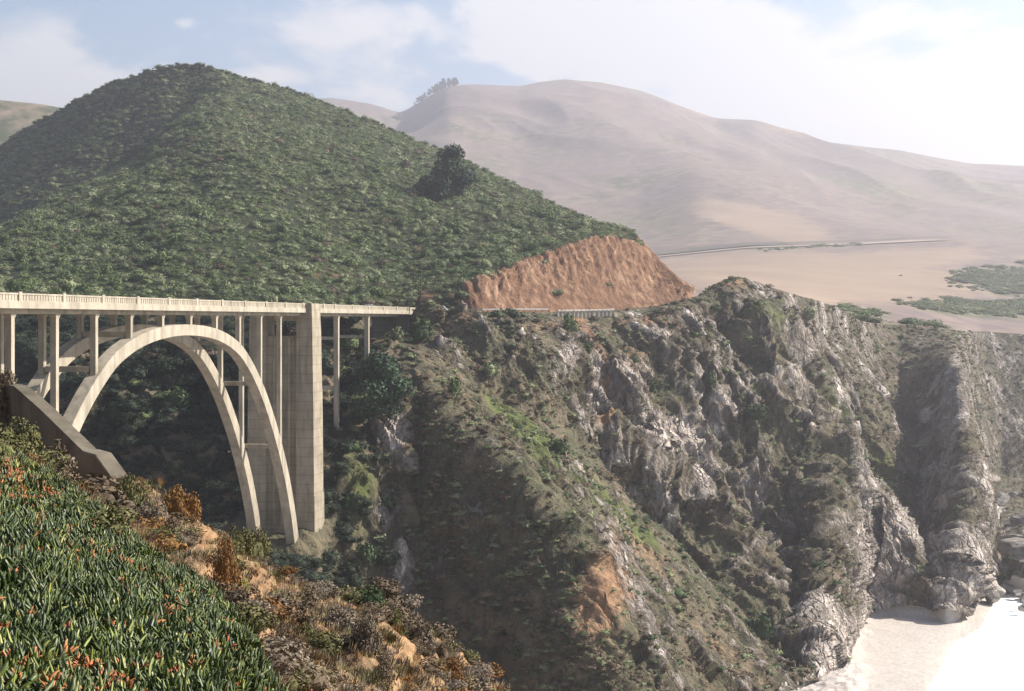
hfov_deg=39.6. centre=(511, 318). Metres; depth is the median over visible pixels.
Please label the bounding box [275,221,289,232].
hillside shrub
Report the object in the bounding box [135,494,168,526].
shrub
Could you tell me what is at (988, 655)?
sea
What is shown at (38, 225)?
hillside shrub
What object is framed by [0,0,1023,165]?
sky
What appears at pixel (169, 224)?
hillside shrub
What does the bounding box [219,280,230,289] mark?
hillside shrub
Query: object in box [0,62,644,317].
chaparral
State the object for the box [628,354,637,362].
shrub
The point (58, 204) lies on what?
hillside shrub
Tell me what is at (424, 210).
hillside shrub
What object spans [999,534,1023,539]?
boulder
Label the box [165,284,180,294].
hillside shrub
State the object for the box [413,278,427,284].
hillside shrub
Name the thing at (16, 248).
hillside shrub
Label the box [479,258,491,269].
hillside shrub
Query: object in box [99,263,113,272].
hillside shrub
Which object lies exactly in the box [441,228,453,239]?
hillside shrub
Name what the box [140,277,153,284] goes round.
hillside shrub
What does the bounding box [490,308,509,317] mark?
shrub
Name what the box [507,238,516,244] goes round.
hillside shrub
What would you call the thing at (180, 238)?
hillside shrub
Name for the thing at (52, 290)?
hillside shrub
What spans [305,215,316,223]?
hillside shrub
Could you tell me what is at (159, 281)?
hillside shrub
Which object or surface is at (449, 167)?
evergreen tree
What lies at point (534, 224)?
hillside shrub
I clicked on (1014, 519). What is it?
boulder
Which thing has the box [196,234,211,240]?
hillside shrub
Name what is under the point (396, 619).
shrub
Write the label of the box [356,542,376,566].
shrub
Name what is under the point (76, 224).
hillside shrub
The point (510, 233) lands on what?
hillside shrub
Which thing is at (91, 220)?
hillside shrub
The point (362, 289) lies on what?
hillside shrub
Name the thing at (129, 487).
shrub
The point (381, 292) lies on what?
hillside shrub
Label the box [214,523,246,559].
shrub
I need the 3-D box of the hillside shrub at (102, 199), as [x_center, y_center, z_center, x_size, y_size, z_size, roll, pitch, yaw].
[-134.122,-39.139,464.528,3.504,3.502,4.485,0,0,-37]
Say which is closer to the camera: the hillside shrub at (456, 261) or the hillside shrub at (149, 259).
the hillside shrub at (149, 259)
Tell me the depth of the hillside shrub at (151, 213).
421.90 m
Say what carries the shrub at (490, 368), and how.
on the cliff
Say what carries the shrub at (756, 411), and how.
on the cliff
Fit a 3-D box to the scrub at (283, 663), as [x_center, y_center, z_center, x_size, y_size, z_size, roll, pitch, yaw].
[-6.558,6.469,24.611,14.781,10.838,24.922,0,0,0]
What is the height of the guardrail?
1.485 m
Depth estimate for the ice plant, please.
8.00 m
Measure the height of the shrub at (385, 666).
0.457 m
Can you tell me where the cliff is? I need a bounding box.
[4,277,1023,690]
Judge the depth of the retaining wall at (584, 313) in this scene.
369.14 m
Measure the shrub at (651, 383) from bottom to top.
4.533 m
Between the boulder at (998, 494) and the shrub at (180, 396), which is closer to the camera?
the shrub at (180, 396)
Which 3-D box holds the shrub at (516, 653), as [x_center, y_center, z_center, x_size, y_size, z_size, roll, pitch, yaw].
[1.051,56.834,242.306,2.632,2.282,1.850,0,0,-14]
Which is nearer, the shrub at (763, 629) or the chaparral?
the shrub at (763, 629)
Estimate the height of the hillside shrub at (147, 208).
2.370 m
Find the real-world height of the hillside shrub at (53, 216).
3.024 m
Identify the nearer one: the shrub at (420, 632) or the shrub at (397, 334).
the shrub at (420, 632)
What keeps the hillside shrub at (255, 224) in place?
on the hill
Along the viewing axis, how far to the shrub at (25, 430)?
18.92 m
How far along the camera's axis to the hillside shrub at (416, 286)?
367.25 m
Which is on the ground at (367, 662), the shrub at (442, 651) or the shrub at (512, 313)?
the shrub at (442, 651)
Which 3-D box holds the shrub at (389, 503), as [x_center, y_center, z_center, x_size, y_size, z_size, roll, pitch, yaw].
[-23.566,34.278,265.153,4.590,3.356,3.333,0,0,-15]
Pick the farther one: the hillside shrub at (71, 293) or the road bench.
the road bench
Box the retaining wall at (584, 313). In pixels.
[557,309,614,318]
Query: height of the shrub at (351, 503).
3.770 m
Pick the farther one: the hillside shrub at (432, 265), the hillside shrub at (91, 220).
the hillside shrub at (91, 220)
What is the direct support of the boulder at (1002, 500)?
on the cliff
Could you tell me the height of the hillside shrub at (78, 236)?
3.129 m
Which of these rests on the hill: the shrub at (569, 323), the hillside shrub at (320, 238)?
the hillside shrub at (320, 238)
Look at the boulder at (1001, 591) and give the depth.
381.33 m
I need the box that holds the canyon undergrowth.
[4,314,402,590]
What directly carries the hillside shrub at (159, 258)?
on the hill
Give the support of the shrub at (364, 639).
on the ground at (367, 662)
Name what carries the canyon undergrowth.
on the cliff
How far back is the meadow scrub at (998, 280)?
891.66 m
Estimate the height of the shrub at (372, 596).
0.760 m
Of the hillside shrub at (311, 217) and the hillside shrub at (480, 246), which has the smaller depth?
the hillside shrub at (480, 246)
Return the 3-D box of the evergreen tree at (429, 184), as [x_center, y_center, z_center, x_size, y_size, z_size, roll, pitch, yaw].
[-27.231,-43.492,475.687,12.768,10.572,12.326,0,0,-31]
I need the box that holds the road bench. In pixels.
[654,236,950,254]
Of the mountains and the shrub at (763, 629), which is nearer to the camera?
the shrub at (763, 629)
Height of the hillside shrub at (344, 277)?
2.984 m
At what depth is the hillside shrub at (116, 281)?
358.63 m
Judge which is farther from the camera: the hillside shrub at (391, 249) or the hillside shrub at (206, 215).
the hillside shrub at (206, 215)
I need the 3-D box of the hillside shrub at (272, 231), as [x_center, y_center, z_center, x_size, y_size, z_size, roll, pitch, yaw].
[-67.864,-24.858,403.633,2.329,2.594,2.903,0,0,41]
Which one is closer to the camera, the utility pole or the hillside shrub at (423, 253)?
the utility pole
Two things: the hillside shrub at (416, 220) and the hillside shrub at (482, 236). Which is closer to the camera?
the hillside shrub at (482, 236)
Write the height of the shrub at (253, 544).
1.076 m
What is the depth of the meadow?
1272.58 m
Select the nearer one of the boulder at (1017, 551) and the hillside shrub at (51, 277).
the hillside shrub at (51, 277)
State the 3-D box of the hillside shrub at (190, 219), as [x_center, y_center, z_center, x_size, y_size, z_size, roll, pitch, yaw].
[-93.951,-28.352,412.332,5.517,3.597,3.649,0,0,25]
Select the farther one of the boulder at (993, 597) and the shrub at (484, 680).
the boulder at (993, 597)
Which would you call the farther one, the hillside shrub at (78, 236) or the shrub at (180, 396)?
the hillside shrub at (78, 236)
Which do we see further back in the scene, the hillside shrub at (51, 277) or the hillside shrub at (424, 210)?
the hillside shrub at (424, 210)
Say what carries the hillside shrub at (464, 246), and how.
on the hill
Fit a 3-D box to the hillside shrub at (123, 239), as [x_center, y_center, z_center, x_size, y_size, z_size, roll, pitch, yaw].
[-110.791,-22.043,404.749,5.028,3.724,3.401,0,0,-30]
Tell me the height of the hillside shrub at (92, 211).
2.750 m
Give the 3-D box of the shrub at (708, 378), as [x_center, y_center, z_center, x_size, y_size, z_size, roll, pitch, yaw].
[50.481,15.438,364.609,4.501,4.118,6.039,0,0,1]
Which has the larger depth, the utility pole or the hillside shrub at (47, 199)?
the hillside shrub at (47, 199)
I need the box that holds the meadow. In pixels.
[0,100,1023,332]
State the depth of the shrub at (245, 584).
22.74 m
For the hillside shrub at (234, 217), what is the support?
on the hill
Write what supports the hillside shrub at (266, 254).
on the hill
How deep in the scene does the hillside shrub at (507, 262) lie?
376.30 m
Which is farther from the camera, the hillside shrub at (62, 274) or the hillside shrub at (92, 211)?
the hillside shrub at (92, 211)
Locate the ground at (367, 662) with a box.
[1,480,494,690]
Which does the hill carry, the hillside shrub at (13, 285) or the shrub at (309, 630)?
the hillside shrub at (13, 285)
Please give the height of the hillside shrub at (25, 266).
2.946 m
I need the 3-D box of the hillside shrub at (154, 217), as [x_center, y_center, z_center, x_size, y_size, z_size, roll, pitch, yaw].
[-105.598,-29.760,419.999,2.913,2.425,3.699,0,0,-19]
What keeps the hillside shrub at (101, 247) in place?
on the hill
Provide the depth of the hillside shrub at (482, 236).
413.06 m
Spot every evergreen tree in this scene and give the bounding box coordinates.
[412,173,451,201]
[429,142,475,197]
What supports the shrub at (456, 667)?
on the ground at (367, 662)
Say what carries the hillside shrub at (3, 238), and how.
on the hill
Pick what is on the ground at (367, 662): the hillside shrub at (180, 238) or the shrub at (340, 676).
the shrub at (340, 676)
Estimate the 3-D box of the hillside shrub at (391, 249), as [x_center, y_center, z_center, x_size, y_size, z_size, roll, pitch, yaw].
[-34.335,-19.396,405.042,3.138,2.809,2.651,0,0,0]
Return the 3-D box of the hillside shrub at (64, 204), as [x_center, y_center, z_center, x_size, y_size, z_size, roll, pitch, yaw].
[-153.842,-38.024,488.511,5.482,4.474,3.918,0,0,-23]
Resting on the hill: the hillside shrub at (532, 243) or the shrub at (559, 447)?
the hillside shrub at (532, 243)
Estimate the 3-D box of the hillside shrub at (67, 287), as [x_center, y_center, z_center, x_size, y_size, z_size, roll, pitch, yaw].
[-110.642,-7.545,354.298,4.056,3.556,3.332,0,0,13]
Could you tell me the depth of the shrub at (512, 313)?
345.13 m
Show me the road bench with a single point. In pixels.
(710, 247)
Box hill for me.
[0,66,1023,333]
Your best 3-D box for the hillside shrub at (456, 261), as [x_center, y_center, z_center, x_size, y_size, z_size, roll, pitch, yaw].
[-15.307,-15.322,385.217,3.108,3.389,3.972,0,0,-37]
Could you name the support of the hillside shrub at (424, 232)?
on the hill
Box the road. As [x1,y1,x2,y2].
[658,239,950,256]
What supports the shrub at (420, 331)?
on the cliff
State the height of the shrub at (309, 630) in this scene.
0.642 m
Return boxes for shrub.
[0,234,12,244]
[0,369,16,422]
[0,414,48,455]
[4,279,23,290]
[11,227,23,234]
[12,245,22,251]
[14,249,28,259]
[19,254,32,262]
[20,261,29,269]
[29,221,35,227]
[33,222,45,230]
[36,439,78,481]
[44,196,50,202]
[46,224,56,229]
[47,287,62,293]
[48,273,59,280]
[49,213,61,219]
[54,201,61,206]
[54,257,68,264]
[54,270,72,280]
[56,202,68,211]
[60,245,68,251]
[60,282,75,291]
[62,276,78,286]
[63,288,78,294]
[71,223,82,229]
[72,268,80,274]
[73,232,85,239]
[76,283,89,292]
[86,218,100,225]
[88,208,97,214]
[95,241,109,252]
[96,194,106,202]
[97,194,109,201]
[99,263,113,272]
[105,401,124,423]
[109,276,121,285]
[114,235,131,244]
[115,472,153,509]
[134,414,147,431]
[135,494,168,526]
[136,217,145,222]
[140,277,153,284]
[141,206,152,211]
[142,255,153,263]
[147,210,158,218]
[150,214,158,220]
[152,251,166,264]
[153,276,164,285]
[161,385,192,409]
[162,483,201,522]
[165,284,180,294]
[166,220,174,226]
[167,515,179,532]
[169,236,180,245]
[171,220,183,227]
[174,234,185,241]
[180,198,190,205]
[181,215,196,221]
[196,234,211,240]
[199,210,211,219]
[204,205,214,211]
[204,531,244,590]
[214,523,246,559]
[217,227,228,234]
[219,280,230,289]
[228,276,238,282]
[230,215,240,220]
[237,526,272,561]
[238,577,250,596]
[251,221,263,228]
[259,251,269,258]
[264,625,302,653]
[265,294,278,301]
[268,227,276,233]
[269,244,283,255]
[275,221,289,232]
[283,284,293,293]
[294,586,319,606]
[298,622,328,644]
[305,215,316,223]
[314,233,325,241]
[322,604,358,633]
[327,666,351,688]
[331,253,343,259]
[338,273,349,281]
[341,492,361,509]
[343,255,358,267]
[349,613,383,656]
[350,583,385,610]
[353,284,370,294]
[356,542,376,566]
[370,286,385,297]
[371,274,383,282]
[374,229,383,234]
[374,657,394,686]
[379,494,396,510]
[386,246,395,252]
[388,326,403,340]
[389,606,407,636]
[398,674,416,690]
[406,612,435,657]
[408,317,432,340]
[410,282,422,289]
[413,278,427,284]
[414,218,421,223]
[418,228,429,236]
[419,248,430,257]
[420,214,428,222]
[421,208,431,213]
[428,261,437,269]
[435,641,452,665]
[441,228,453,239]
[443,656,465,684]
[446,376,462,396]
[449,256,462,264]
[451,226,462,233]
[461,242,468,249]
[470,674,490,690]
[476,244,487,250]
[479,205,487,210]
[479,232,491,239]
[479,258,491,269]
[483,361,499,376]
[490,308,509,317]
[494,207,506,214]
[499,256,513,268]
[504,308,523,318]
[506,230,518,237]
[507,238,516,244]
[511,646,522,658]
[525,241,541,251]
[530,222,539,227]
[549,438,568,455]
[562,312,579,332]
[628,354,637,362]
[646,379,658,393]
[702,371,716,386]
[744,400,767,419]
[749,613,774,640]
[802,308,816,320]
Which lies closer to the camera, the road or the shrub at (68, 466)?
the shrub at (68, 466)
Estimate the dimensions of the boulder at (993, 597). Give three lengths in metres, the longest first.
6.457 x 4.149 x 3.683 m
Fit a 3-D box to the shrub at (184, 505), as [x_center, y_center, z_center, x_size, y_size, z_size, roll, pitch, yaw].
[-7.177,4.046,30.747,0.915,1.031,0.800,0,0,24]
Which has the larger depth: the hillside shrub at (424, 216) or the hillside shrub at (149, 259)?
the hillside shrub at (424, 216)
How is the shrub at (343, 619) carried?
on the ground at (367, 662)
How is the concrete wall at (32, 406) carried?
on the ground at (367, 662)
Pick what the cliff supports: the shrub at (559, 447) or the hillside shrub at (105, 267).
the shrub at (559, 447)
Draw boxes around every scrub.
[0,428,511,690]
[343,275,1023,690]
[757,242,1023,328]
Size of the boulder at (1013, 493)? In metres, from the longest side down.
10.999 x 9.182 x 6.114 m
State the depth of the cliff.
328.44 m
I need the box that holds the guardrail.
[446,308,548,311]
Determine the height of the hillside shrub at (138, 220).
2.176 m
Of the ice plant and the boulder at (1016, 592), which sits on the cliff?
the boulder at (1016, 592)
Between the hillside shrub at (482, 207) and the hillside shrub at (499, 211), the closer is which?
the hillside shrub at (499, 211)
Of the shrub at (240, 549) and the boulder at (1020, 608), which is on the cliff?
the boulder at (1020, 608)
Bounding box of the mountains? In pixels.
[320,79,1023,234]
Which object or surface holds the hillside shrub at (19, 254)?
on the hill
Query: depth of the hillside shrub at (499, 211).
448.71 m
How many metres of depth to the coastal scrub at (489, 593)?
285.89 m
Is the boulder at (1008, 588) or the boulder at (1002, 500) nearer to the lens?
the boulder at (1008, 588)
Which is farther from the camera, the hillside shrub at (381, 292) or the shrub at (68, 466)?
the hillside shrub at (381, 292)
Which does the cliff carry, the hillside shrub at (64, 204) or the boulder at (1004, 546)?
the boulder at (1004, 546)
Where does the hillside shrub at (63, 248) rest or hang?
on the hill
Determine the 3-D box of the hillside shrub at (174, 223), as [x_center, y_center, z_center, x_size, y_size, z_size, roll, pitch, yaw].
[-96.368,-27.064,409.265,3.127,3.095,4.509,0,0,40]
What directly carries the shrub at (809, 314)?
on the cliff
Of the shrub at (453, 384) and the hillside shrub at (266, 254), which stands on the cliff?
the shrub at (453, 384)
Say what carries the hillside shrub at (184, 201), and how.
on the hill
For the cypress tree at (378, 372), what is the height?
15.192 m
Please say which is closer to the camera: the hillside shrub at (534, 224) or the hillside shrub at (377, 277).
the hillside shrub at (377, 277)
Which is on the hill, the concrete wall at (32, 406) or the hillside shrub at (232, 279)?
the hillside shrub at (232, 279)
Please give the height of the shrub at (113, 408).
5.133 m
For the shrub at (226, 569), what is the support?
on the ground at (367, 662)
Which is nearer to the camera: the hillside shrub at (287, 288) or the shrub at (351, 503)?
the shrub at (351, 503)
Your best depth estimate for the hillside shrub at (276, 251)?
381.56 m
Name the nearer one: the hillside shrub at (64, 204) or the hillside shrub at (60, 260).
the hillside shrub at (60, 260)
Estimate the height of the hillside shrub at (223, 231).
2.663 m
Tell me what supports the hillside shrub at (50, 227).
on the hill
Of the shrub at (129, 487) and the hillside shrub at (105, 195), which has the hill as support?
the hillside shrub at (105, 195)
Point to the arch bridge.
(279, 465)
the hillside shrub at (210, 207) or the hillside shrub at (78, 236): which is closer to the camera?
the hillside shrub at (78, 236)
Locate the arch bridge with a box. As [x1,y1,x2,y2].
[0,292,414,543]
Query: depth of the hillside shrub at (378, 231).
419.72 m
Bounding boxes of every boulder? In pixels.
[985,591,1000,603]
[994,492,1010,498]
[995,494,1008,505]
[996,585,1005,597]
[997,537,1023,555]
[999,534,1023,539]
[1000,583,1015,593]
[1008,491,1017,495]
[1009,514,1020,523]
[1010,513,1023,524]
[1010,546,1023,558]
[1011,589,1021,596]
[1017,604,1023,611]
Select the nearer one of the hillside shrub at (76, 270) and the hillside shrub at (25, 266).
the hillside shrub at (76, 270)
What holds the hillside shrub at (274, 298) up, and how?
on the hill
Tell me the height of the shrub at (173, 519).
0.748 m
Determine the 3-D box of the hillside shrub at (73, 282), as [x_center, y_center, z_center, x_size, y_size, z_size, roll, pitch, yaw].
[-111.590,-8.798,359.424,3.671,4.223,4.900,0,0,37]
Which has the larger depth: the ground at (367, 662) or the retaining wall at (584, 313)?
the retaining wall at (584, 313)
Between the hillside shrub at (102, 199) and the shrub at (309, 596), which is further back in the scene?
the hillside shrub at (102, 199)
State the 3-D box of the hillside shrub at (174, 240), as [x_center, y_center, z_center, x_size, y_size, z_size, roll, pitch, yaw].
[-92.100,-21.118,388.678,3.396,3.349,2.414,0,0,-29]
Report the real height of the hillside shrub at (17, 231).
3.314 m
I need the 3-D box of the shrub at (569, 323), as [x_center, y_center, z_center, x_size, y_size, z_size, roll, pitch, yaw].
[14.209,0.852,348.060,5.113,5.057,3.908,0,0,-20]
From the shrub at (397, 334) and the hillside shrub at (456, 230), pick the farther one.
the hillside shrub at (456, 230)
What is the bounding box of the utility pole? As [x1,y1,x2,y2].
[417,265,424,301]
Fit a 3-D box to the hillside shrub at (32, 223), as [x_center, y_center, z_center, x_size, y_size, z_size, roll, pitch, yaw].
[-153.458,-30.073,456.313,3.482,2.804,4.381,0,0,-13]
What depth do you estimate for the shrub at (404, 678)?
23.50 m
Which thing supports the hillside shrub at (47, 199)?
on the hill
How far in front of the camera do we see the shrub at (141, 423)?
284.86 m
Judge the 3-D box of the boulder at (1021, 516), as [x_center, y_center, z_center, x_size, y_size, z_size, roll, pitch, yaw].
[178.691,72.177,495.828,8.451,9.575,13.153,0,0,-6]
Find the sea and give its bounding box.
[927,597,1023,690]
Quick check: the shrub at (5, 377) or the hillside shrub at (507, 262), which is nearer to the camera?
the shrub at (5, 377)
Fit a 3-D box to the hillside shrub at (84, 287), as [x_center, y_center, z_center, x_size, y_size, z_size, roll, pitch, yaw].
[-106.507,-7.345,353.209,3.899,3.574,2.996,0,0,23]
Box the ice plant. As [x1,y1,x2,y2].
[0,441,289,690]
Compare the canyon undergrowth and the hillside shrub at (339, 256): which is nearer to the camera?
the canyon undergrowth
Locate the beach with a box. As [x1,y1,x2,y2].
[792,575,1023,690]
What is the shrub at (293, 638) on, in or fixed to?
on the ground at (367, 662)
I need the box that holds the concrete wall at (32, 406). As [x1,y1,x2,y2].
[0,382,127,485]
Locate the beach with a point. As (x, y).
(903, 648)
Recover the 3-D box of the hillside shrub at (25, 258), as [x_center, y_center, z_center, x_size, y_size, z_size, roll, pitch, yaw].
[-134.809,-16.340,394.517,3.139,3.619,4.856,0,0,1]
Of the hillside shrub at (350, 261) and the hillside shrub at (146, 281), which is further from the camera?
the hillside shrub at (350, 261)
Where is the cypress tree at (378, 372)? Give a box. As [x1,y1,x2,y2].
[346,349,416,424]
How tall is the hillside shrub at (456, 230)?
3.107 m

